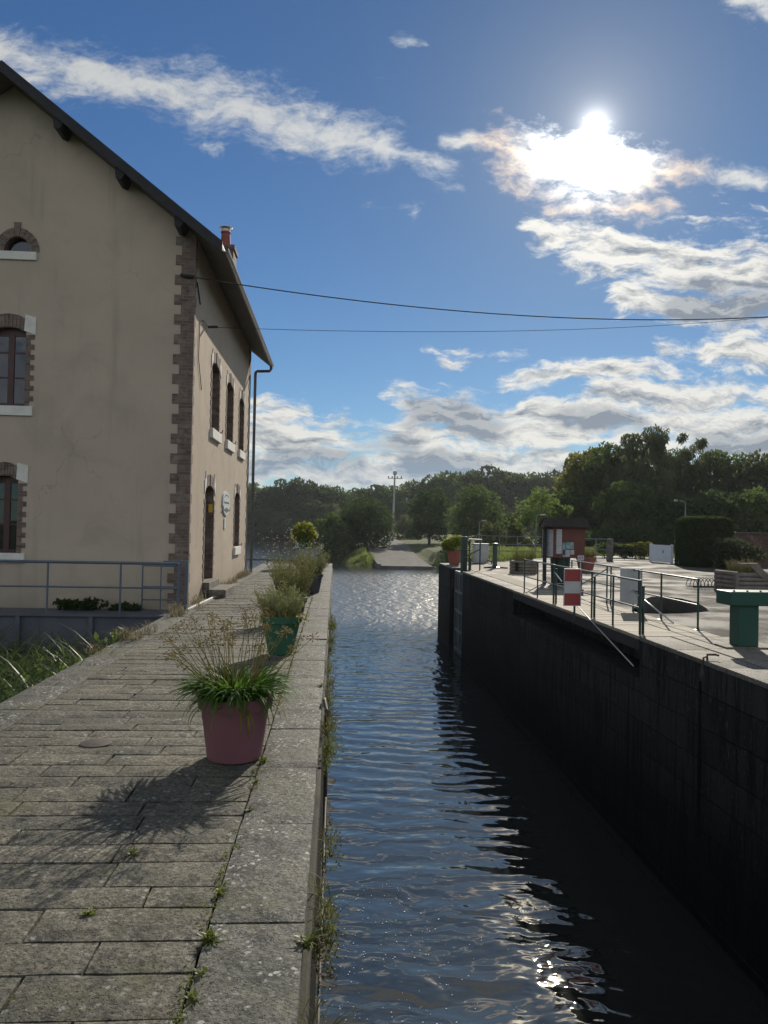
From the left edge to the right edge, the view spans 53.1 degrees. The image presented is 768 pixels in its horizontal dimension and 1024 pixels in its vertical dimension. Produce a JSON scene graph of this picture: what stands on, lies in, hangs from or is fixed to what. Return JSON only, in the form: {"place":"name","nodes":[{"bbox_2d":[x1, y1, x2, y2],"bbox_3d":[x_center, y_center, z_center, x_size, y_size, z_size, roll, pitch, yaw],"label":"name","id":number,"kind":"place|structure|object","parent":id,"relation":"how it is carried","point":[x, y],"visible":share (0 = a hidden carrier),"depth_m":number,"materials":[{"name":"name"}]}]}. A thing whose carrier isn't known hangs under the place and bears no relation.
{"place":"outdoors","nodes":[
{"label":"outdoors","id":0,"kind":"place"},
{"bbox_2d":[0,60,273,658],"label":"mill house","id":1,"kind":"structure","parent":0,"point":[124,437],"depth_m":15.73,"materials":[{"name":"paint"}]},
{"bbox_2d":[0,462,27,562],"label":"window","id":2,"kind":"structure","parent":1,"relation":"in","point":[11,491],"depth_m":15.67,"materials":[{"name":"red paint"}]},
{"bbox_2d":[0,313,35,415],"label":"window","id":3,"kind":"structure","parent":1,"relation":"in","point":[15,346],"depth_m":15.73,"materials":[{"name":"red paint"}]},
{"bbox_2d":[0,222,39,260],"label":"window","id":4,"kind":"structure","parent":1,"relation":"in","point":[16,248],"depth_m":15.64,"materials":[{"name":"red paint"}]},
{"bbox_2d":[202,471,215,581],"bbox_3d":[-4.278,0.334,18.251,0.290,2.556,1.567,1,-1,-4],"label":"door","id":5,"kind":"structure","parent":1,"relation":"in","point":[209,503],"depth_m":18.86,"materials":[{"name":"red paint"}]},
{"bbox_2d":[210,349,222,443],"bbox_3d":[-4.206,-2.820,18.825,0.374,2.144,1.496,1,-1,-4],"label":"window","id":6,"kind":"structure","parent":1,"relation":"in","point":[215,394],"depth_m":19.40,"materials":[{"name":"red paint"}]},
{"bbox_2d":[222,492,229,515],"bbox_3d":[-4.293,-0.225,20.891,0.044,0.659,1.334,1,-1,-4],"label":"house sign","id":7,"kind":"object","parent":1,"relation":"attached to","point":[226,501],"visible":1,"depth_m":20.74,"materials":[{"name":"metal"}]},
{"bbox_2d":[225,370,235,452],"bbox_3d":[-4.368,-2.777,21.378,0.374,2.144,1.584,1,-1,-4],"label":"window","id":8,"kind":"structure","parent":1,"relation":"in","point":[229,445],"depth_m":22.00,"materials":[{"name":"red paint"}]},
{"bbox_2d":[233,483,241,554],"bbox_3d":[-4.554,0.217,23.332,0.374,2.138,1.454,1,-1,-4],"label":"window","id":9,"kind":"structure","parent":1,"relation":"in","point":[236,548],"depth_m":23.89,"materials":[{"name":"glass"}]},
{"bbox_2d":[238,388,246,460],"bbox_3d":[-4.533,-2.734,23.991,0.374,2.144,1.436,1,-1,-4],"label":"window","id":10,"kind":"structure","parent":1,"relation":"in","point":[241,454],"depth_m":24.54,"materials":[{"name":"red paint"}]},
{"bbox_2d":[180,273,767,319],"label":"overhead cable","id":11,"kind":"object","parent":1,"relation":"attached to","point":[188,276],"visible":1,"depth_m":17.49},
{"bbox_2d":[198,317,767,389],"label":"overhead cable","id":12,"kind":"object","parent":1,"relation":"attached to","point":[412,331],"visible":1,"depth_m":18.91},
{"bbox_2d":[0,563,317,1023],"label":"path","id":13,"kind":"structure","parent":0,"point":[58,849],"depth_m":4.19,"materials":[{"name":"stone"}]},
{"bbox_2d":[79,738,111,747],"bbox_3d":[-2.190,1.760,5.840,0.240,0.020,0.240,1,-1,-4],"label":"drain cover","id":14,"kind":"object","parent":13,"relation":"on","point":[96,743],"visible":1,"depth_m":5.81,"materials":[{"name":"metal"}]},
{"bbox_2d":[8,597,312,1023],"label":"weeds","id":15,"kind":"object","parent":13,"relation":"on","point":[182,981],"visible":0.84,"depth_m":3.58,"materials":[{"name":"green plant"}]},
{"bbox_2d":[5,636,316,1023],"bbox_3d":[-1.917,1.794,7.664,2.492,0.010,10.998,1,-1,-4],"label":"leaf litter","id":16,"kind":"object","parent":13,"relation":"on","point":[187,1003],"visible":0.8,"depth_m":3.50,"materials":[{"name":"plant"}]},
{"bbox_2d":[159,602,318,763],"bbox_3d":[-1.080,1.217,5.588,1.190,1.123,1.064,1,-1,-4],"label":"flower pot","id":17,"kind":"object","parent":13,"relation":"on","point":[233,708],"visible":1,"depth_m":5.42,"materials":[{"name":"pink plastic"}]},
{"bbox_2d":[250,577,309,654],"bbox_3d":[-1.374,1.350,10.118,0.800,1.009,0.794,1,-1,-4],"label":"flower pot","id":18,"kind":"object","parent":13,"relation":"on","point":[287,613],"visible":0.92,"depth_m":9.92,"materials":[{"name":"plant"}]},
{"bbox_2d":[258,527,321,594],"bbox_3d":[-2.129,1.151,17.307,1.494,1.635,1.546,1,-1,-4],"label":"flower pot","id":19,"kind":"object","parent":13,"relation":"on","point":[273,550],"visible":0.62,"depth_m":17.19,"materials":[{"name":"plant"}]},
{"bbox_2d":[265,553,326,616],"bbox_3d":[-1.540,1.311,13.552,1.082,1.203,1.108,1,-1,-4],"label":"flower pot","id":20,"kind":"object","parent":13,"relation":"on","point":[300,581],"visible":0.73,"depth_m":13.37,"materials":[{"name":"plant"}]},
{"bbox_2d":[293,547,310,565],"bbox_3d":[-3.241,1.790,30.340,0.720,0.780,0.420,1,-1,-4],"label":"plant stand","id":21,"kind":"object","parent":13,"relation":"on","point":[302,548],"visible":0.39,"depth_m":30.25,"materials":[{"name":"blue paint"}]},
{"bbox_2d":[289,521,317,547],"bbox_3d":[-3.172,0.860,30.344,1.160,1.082,0.904,1,-1,-4],"label":"flower pot","id":22,"kind":"object","parent":21,"relation":"on","point":[307,536],"visible":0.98,"depth_m":30.17,"materials":[{"name":"plant"}]},
{"bbox_2d":[285,543,330,592],"bbox_3d":[-1.915,1.380,19.076,1.213,1.248,1.088,1,-1,-4],"label":"flower pot","id":23,"kind":"object","parent":13,"relation":"on","point":[316,583],"visible":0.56,"depth_m":18.94,"materials":[{"name":"plant"}]},
{"bbox_2d":[0,0,767,499],"label":"sky","id":24,"kind":"structure","parent":0,"point":[603,159],"materials":[{"name":"blue"}]},
{"bbox_2d":[371,537,432,569],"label":"slipway road","id":25,"kind":"structure","parent":0,"point":[397,554],"depth_m":107.12,"materials":[{"name":"asphalt"}]},
{"bbox_2d":[253,511,674,566],"bbox_3d":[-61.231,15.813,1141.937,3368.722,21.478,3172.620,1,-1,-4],"label":"ground","id":26,"kind":"structure","parent":0,"point":[424,550],"depth_m":125.33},
{"bbox_2d":[0,650,92,701],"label":"undergrowth","id":27,"kind":"object","parent":26,"relation":"on","point":[60,663],"visible":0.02,"depth_m":10.53,"materials":[{"name":"green plant"}]},
{"bbox_2d":[0,620,161,716],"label":"reeds","id":28,"kind":"object","parent":26,"relation":"on","point":[13,668],"visible":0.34,"depth_m":10.49,"materials":[{"name":"plant"}]},
{"bbox_2d":[0,562,332,1023],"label":"lock wall","id":29,"kind":"structure","parent":26,"relation":"on","point":[261,972],"depth_m":4.03,"materials":[{"name":"stone"}]},
{"bbox_2d":[0,560,188,650],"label":"footbridge","id":30,"kind":"object","parent":29,"relation":"on","point":[107,620],"visible":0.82,"depth_m":14.63,"materials":[{"name":"grey paint"}]},
{"bbox_2d":[52,596,112,610],"bbox_3d":[-5.973,1.882,15.284,1.174,0.417,0.431,1,-1,-4],"label":"ivy clump","id":31,"kind":"object","parent":30,"relation":"on","point":[85,604],"visible":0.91,"depth_m":15.19,"materials":[{"name":"green plant"}]},
{"bbox_2d":[106,601,144,610],"bbox_3d":[-5.169,1.936,15.386,0.709,0.333,0.326,1,-1,4],"label":"ivy clump","id":32,"kind":"object","parent":30,"relation":"on","point":[126,606],"visible":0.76,"depth_m":15.30,"materials":[{"name":"green plant"}]},
{"bbox_2d":[74,569,251,655],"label":"dry weeds","id":33,"kind":"object","parent":29,"relation":"on","point":[175,608],"visible":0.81,"depth_m":11.95,"materials":[{"name":"plant"}]},
{"bbox_2d":[197,927,230,946],"bbox_3d":[-0.683,1.729,3.111,0.149,0.068,0.126,1,-1,-4],"label":"weed tuft","id":34,"kind":"object","parent":29,"relation":"on","point":[209,937],"visible":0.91,"depth_m":3.11,"materials":[{"name":"green plant"}]},
{"bbox_2d":[202,578,234,597],"bbox_3d":[-3.916,1.797,18.224,0.548,0.345,1.637,1,-1,-4],"label":"doorstep","id":35,"kind":"object","parent":29,"relation":"on","point":[212,587],"visible":0.98,"depth_m":17.54,"materials":[{"name":"stone"}]},
{"bbox_2d":[287,928,322,951],"bbox_3d":[-0.303,1.740,3.141,0.150,0.062,0.148,0,-1,33],"label":"weed tuft","id":36,"kind":"object","parent":29,"relation":"on","point":[307,940],"visible":1,"depth_m":3.12,"materials":[{"name":"green plant"}]},
{"bbox_2d":[298,615,382,1023],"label":"wall weeds","id":37,"kind":"object","parent":29,"relation":"on","point":[328,753],"depth_m":4.04,"materials":[{"name":"plant"}]},
{"bbox_2d":[248,482,273,514],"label":"ridge tree","id":38,"kind":"object","parent":26,"relation":"on","point":[258,490],"visible":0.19,"depth_m":255.65,"materials":[{"name":"green plant"}]},
{"bbox_2d":[254,486,286,517],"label":"ridge tree","id":39,"kind":"object","parent":26,"relation":"on","point":[260,502],"visible":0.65,"depth_m":254.32,"materials":[{"name":"green plant"}]},
{"bbox_2d":[266,520,295,537],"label":"shore bush","id":40,"kind":"object","parent":26,"relation":"on","point":[287,523],"visible":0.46,"depth_m":236.84,"materials":[{"name":"green plant"}]},
{"bbox_2d":[270,479,297,521],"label":"ridge tree","id":41,"kind":"object","parent":26,"relation":"on","point":[287,488],"visible":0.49,"depth_m":257.98,"materials":[{"name":"green plant"}]},
{"bbox_2d":[289,503,307,523],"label":"ridge tree","id":42,"kind":"object","parent":26,"relation":"on","point":[294,517],"visible":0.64,"depth_m":242.36,"materials":[{"name":"green plant"}]},
{"bbox_2d":[289,479,332,513],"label":"ridge tree","id":43,"kind":"object","parent":26,"relation":"on","point":[313,488],"visible":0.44,"depth_m":254.40,"materials":[{"name":"green plant"}]},
{"bbox_2d":[311,503,347,517],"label":"ridge tree","id":44,"kind":"object","parent":26,"relation":"on","point":[326,507],"visible":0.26,"depth_m":242.45,"materials":[{"name":"green plant"}]},
{"bbox_2d":[309,511,351,559],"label":"waterside bush","id":45,"kind":"object","parent":26,"relation":"on","point":[331,539],"visible":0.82,"depth_m":114.85,"materials":[{"name":"green plant"}]},
{"bbox_2d":[316,485,352,511],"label":"ridge tree","id":46,"kind":"object","parent":26,"relation":"on","point":[336,497],"visible":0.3,"depth_m":254.56,"materials":[{"name":"green plant"}]},
{"bbox_2d":[327,512,365,552],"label":"waterside bush","id":47,"kind":"object","parent":26,"relation":"on","point":[354,533],"visible":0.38,"depth_m":120.81,"materials":[{"name":"green plant"}]},
{"bbox_2d":[341,547,374,565],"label":"bush","id":48,"kind":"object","parent":26,"relation":"on","point":[358,557],"depth_m":103.27,"materials":[{"name":"plant"}]},
{"bbox_2d":[339,493,397,547],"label":"round bush","id":49,"kind":"object","parent":26,"relation":"on","point":[371,519],"visible":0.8,"depth_m":122.21,"materials":[{"name":"green plant"}]},
{"bbox_2d":[350,484,389,504],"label":"ridge tree","id":50,"kind":"object","parent":26,"relation":"on","point":[368,491],"visible":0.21,"depth_m":255.40,"materials":[{"name":"green plant"}]},
{"bbox_2d":[374,485,421,514],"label":"ridge tree","id":51,"kind":"object","parent":26,"relation":"on","point":[402,493],"visible":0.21,"depth_m":255.19,"materials":[{"name":"green plant"}]},
{"bbox_2d":[386,500,414,525],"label":"ridge tree","id":52,"kind":"object","parent":26,"relation":"on","point":[400,506],"visible":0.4,"depth_m":245.43,"materials":[{"name":"green plant"}]},
{"bbox_2d":[389,514,426,537],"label":"waterside bush","id":53,"kind":"object","parent":26,"relation":"on","point":[403,530],"visible":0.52,"depth_m":164.14,"materials":[{"name":"green plant"}]},
{"bbox_2d":[406,487,452,543],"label":"round tree","id":54,"kind":"object","parent":26,"relation":"on","point":[432,524],"visible":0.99,"depth_m":137.43,"materials":[{"name":"green plant"}]},
{"bbox_2d":[419,471,454,502],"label":"ridge tree","id":55,"kind":"object","parent":26,"relation":"on","point":[426,479],"visible":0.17,"depth_m":259.65,"materials":[{"name":"green plant"}]},
{"bbox_2d":[431,470,481,505],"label":"ridge tree","id":56,"kind":"object","parent":26,"relation":"on","point":[455,482],"visible":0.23,"depth_m":255.85,"materials":[{"name":"green plant"}]},
{"bbox_2d":[443,483,508,548],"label":"round tree","id":57,"kind":"object","parent":26,"relation":"on","point":[478,510],"visible":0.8,"depth_m":117.51,"materials":[{"name":"green plant"}]},
{"bbox_2d":[450,464,513,506],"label":"ridge tree","id":58,"kind":"object","parent":26,"relation":"on","point":[486,480],"visible":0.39,"depth_m":255.83,"materials":[{"name":"green plant"}]},
{"bbox_2d":[476,521,507,547],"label":"garden bush","id":59,"kind":"object","parent":26,"relation":"on","point":[488,529],"visible":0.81,"depth_m":70.16,"materials":[{"name":"green plant"}]},
{"bbox_2d":[486,469,538,511],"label":"ridge tree","id":60,"kind":"object","parent":26,"relation":"on","point":[523,486],"visible":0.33,"depth_m":257.10,"materials":[{"name":"green plant"}]},
{"bbox_2d":[500,513,525,547],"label":"airy tree","id":61,"kind":"object","parent":26,"relation":"on","point":[510,528],"visible":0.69,"depth_m":88.51,"materials":[{"name":"green plant"}]},
{"bbox_2d":[501,471,541,505],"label":"ridge tree","id":62,"kind":"object","parent":26,"relation":"on","point":[531,475],"visible":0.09,"depth_m":259.74,"materials":[{"name":"green plant"}]},
{"bbox_2d":[511,486,574,541],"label":"airy tree","id":63,"kind":"object","parent":26,"relation":"on","point":[526,516],"visible":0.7,"depth_m":84.37,"materials":[{"name":"green plant"}]},
{"bbox_2d":[526,469,563,503],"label":"ridge tree","id":64,"kind":"object","parent":26,"relation":"on","point":[548,475],"visible":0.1,"depth_m":262.54,"materials":[{"name":"green plant"}]},
{"bbox_2d":[433,520,677,569],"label":"undergrowth","id":65,"kind":"object","parent":26,"relation":"on","point":[662,537],"visible":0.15,"depth_m":75.21,"materials":[{"name":"green plant"}]},
{"bbox_2d":[538,489,600,540],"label":"belt tree","id":66,"kind":"object","parent":26,"relation":"on","point":[582,509],"visible":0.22,"depth_m":87.83,"materials":[{"name":"green plant"}]},
{"bbox_2d":[467,545,674,562],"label":"grass","id":67,"kind":"structure","parent":26,"relation":"on","point":[502,556],"depth_m":51.55,"materials":[{"name":"plant"}]},
{"bbox_2d":[552,449,615,527],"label":"belt tree","id":68,"kind":"object","parent":26,"relation":"on","point":[572,459],"visible":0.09,"depth_m":98.95,"materials":[{"name":"green plant"}]},
{"bbox_2d":[437,563,767,997],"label":"canal wall","id":69,"kind":"structure","parent":26,"relation":"on","point":[656,754],"depth_m":11.68,"materials":[{"name":"concrete"}]},
{"bbox_2d":[453,570,462,657],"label":"lock gate","id":70,"kind":"structure","parent":69,"relation":"attached to","point":[458,611],"depth_m":31.38,"materials":[{"name":"metal"}]},
{"bbox_2d":[460,528,467,572],"bbox_3d":[3.215,1.531,30.864,0.240,1.813,0.240,1,-1,-4],"label":"gate post","id":71,"kind":"object","parent":70,"relation":"on","point":[464,538],"visible":0.79,"depth_m":30.75,"materials":[{"name":"metal"}]},
{"bbox_2d":[456,539,481,569],"bbox_3d":[3.347,1.683,30.513,1.026,1.262,0.185,1,-1,-4],"label":"railing","id":72,"kind":"object","parent":69,"relation":"on","point":[469,560],"visible":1,"depth_m":30.44,"materials":[{"name":"metal"}]},
{"bbox_2d":[512,590,720,650],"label":"walkway","id":73,"kind":"structure","parent":69,"relation":"attached to","point":[624,629],"depth_m":14.85,"materials":[{"name":"concrete"}]},
{"bbox_2d":[563,569,580,620],"bbox_3d":[3.722,1.635,15.211,0.344,1.024,0.073,1,-1,-4],"label":"prohibition sign","id":74,"kind":"object","parent":73,"relation":"on","point":[572,589],"visible":1,"depth_m":15.18,"materials":[{"name":"metal"}]},
{"bbox_2d":[524,559,644,665],"bbox_3d":[3.926,1.878,16.384,0.215,1.411,7.741,1,-1,-4],"label":"railing","id":75,"kind":"object","parent":73,"relation":"attached to","point":[641,598],"visible":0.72,"depth_m":14.85,"materials":[{"name":"metal"}]},
{"bbox_2d":[620,568,642,611],"bbox_3d":[5.174,1.684,16.104,0.463,1.016,0.073,1,-1,-4],"label":"blank sign","id":76,"kind":"object","parent":73,"relation":"on","point":[628,595],"visible":0.65,"depth_m":16.07,"materials":[{"name":"metal"}]},
{"bbox_2d":[571,560,701,630],"bbox_3d":[5.193,1.664,16.761,0.140,0.920,7.189,1,-1,-4],"label":"railing","id":77,"kind":"object","parent":73,"relation":"on","point":[660,596],"visible":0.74,"depth_m":15.12,"materials":[{"name":"metal"}]},
{"bbox_2d":[574,441,642,527],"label":"belt tree","id":78,"kind":"object","parent":26,"relation":"on","point":[596,473],"visible":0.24,"depth_m":93.68,"materials":[{"name":"green plant"}]},
{"bbox_2d":[591,479,666,544],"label":"belt tree","id":79,"kind":"object","parent":26,"relation":"on","point":[624,507],"visible":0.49,"depth_m":80.75,"materials":[{"name":"green plant"}]},
{"bbox_2d":[603,424,687,518],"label":"weeping tree","id":80,"kind":"object","parent":26,"relation":"on","point":[659,479],"visible":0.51,"depth_m":86.98,"materials":[{"name":"green plant"}]},
{"bbox_2d":[636,490,695,544],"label":"belt tree","id":81,"kind":"object","parent":26,"relation":"on","point":[664,508],"visible":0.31,"depth_m":76.75,"materials":[{"name":"green plant"}]},
{"bbox_2d":[672,433,721,501],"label":"weeping tree","id":82,"kind":"object","parent":26,"relation":"on","point":[691,478],"visible":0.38,"depth_m":89.35,"materials":[{"name":"green plant"}]},
{"bbox_2d":[677,487,760,531],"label":"belt tree","id":83,"kind":"object","parent":26,"relation":"on","point":[712,502],"visible":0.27,"depth_m":74.53,"materials":[{"name":"green plant"}]},
{"bbox_2d":[693,449,758,499],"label":"belt tree","id":84,"kind":"object","parent":26,"relation":"on","point":[722,460],"visible":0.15,"depth_m":91.39,"materials":[{"name":"green plant"}]},
{"bbox_2d":[718,485,767,532],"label":"belt tree","id":85,"kind":"object","parent":26,"relation":"on","point":[758,500],"visible":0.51,"depth_m":72.79,"materials":[{"name":"green plant"}]},
{"bbox_2d":[723,449,767,509],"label":"belt tree","id":86,"kind":"object","parent":26,"relation":"on","point":[755,475],"visible":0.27,"depth_m":87.62,"materials":[{"name":"green plant"}]},
{"bbox_2d":[246,540,767,1023],"bbox_3d":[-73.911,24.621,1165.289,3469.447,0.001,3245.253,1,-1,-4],"label":"water","id":87,"kind":"structure","parent":0,"point":[500,848],"depth_m":11.55,"materials":[{"name":"liquid"}]},
{"bbox_2d":[457,556,767,668],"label":"quay pavement","id":88,"kind":"structure","parent":0,"point":[714,617],"depth_m":21.21,"materials":[{"name":"concrete"}]},
{"bbox_2d":[441,535,467,564],"bbox_3d":[3.205,1.705,34.988,1.312,1.372,1.058,1,-1,-4],"label":"flower pot","id":89,"kind":"object","parent":88,"relation":"on","point":[449,544],"visible":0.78,"depth_m":34.76,"materials":[{"name":"red ceramic"}]},
{"bbox_2d":[473,543,488,562],"bbox_3d":[4.669,1.977,37.011,0.731,0.919,0.480,1,-1,-4],"label":"control box","id":90,"kind":"object","parent":88,"relation":"on","point":[484,552],"visible":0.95,"depth_m":36.80,"materials":[{"name":"metal"}]},
{"bbox_2d":[475,546,487,561],"bbox_3d":[4.681,1.999,36.803,0.591,0.749,0.012,1,-1,-4],"label":"cabinet door","id":91,"kind":"structure","parent":90,"relation":"in","point":[484,549],"depth_m":36.80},
{"bbox_2d":[467,562,541,586],"bbox_3d":[4.396,2.315,29.782,3.210,0.001,18.406,1,-1,9],"label":"dirt patch","id":92,"kind":"object","parent":88,"relation":"on","point":[498,575],"visible":0.44,"depth_m":28.22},
{"bbox_2d":[508,546,536,573],"bbox_3d":[5.255,1.784,29.016,1.174,1.082,1.106,1,-1,-4],"label":"log planter","id":93,"kind":"object","parent":92,"relation":"on","point":[516,565],"visible":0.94,"depth_m":28.66,"materials":[{"name":"wood"}]},
{"bbox_2d":[481,535,541,555],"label":"pipe fence","id":94,"kind":"object","parent":88,"relation":"on","point":[517,544],"visible":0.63,"depth_m":44.52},
{"bbox_2d":[550,558,569,583],"bbox_3d":[5.488,1.723,23.924,0.660,0.970,0.660,1,-1,-4],"label":"pedestal","id":95,"kind":"object","parent":88,"relation":"on","point":[562,562],"visible":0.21,"depth_m":23.65,"materials":[{"name":"green paint"}]},
{"bbox_2d":[576,547,596,571],"bbox_3d":[8.142,1.892,31.101,1.012,1.055,1.057,1,-1,-4],"label":"flower pot","id":96,"kind":"object","parent":88,"relation":"on","point":[589,555],"visible":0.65,"depth_m":30.86,"materials":[{"name":"red ceramic"}]},
{"bbox_2d":[606,539,612,560],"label":"gate pillar","id":97,"kind":"structure","parent":88,"relation":"on","point":[609,550],"depth_m":42.76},
{"bbox_2d":[613,544,636,557],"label":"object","id":98,"kind":"object","parent":88,"relation":"on","point":[629,551],"visible":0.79,"depth_m":47.41,"materials":[{"name":"green plant"}]},
{"bbox_2d":[627,541,653,558],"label":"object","id":99,"kind":"object","parent":88,"relation":"on","point":[641,549],"visible":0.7,"depth_m":46.94,"materials":[{"name":"green plant"}]},
{"bbox_2d":[649,544,673,563],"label":"white gate","id":100,"kind":"structure","parent":88,"relation":"on","point":[660,553],"depth_m":41.42,"materials":[{"name":"metal"}]},
{"bbox_2d":[673,515,734,567],"bbox_3d":[15.818,1.474,38.010,2.384,2.654,2.392,1,-1,-4],"label":"clipped hedge","id":101,"kind":"object","parent":88,"relation":"on","point":[696,536],"visible":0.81,"depth_m":37.05,"materials":[{"name":"green plant"}]},
{"bbox_2d":[709,536,767,568],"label":"laurel shrub","id":102,"kind":"object","parent":88,"relation":"on","point":[728,548],"visible":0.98,"depth_m":35.18,"materials":[{"name":"green plant"}]},
{"bbox_2d":[714,558,767,591],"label":"log planter","id":103,"kind":"object","parent":88,"relation":"on","point":[752,576],"visible":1,"depth_m":21.18,"materials":[{"name":"wood"}]},
{"bbox_2d":[734,532,767,565],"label":"garden wall","id":104,"kind":"structure","parent":88,"relation":"on","point":[758,539],"depth_m":39.78,"materials":[{"name":"brick"}]},
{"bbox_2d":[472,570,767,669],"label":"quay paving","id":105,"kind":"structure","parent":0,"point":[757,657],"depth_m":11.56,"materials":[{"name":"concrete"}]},
{"bbox_2d":[538,518,589,584],"bbox_3d":[5.503,1.210,23.533,1.418,2.044,0.660,1,-1,-4],"label":"notice board","id":106,"kind":"object","parent":105,"relation":"on","point":[563,537],"visible":0.87,"depth_m":23.41,"materials":[{"name":"wood"}]},
{"bbox_2d":[714,589,767,648],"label":"lock gear pedestal","id":107,"kind":"object","parent":105,"relation":"on","point":[744,619],"visible":1,"depth_m":11.26,"materials":[{"name":"green metal"}]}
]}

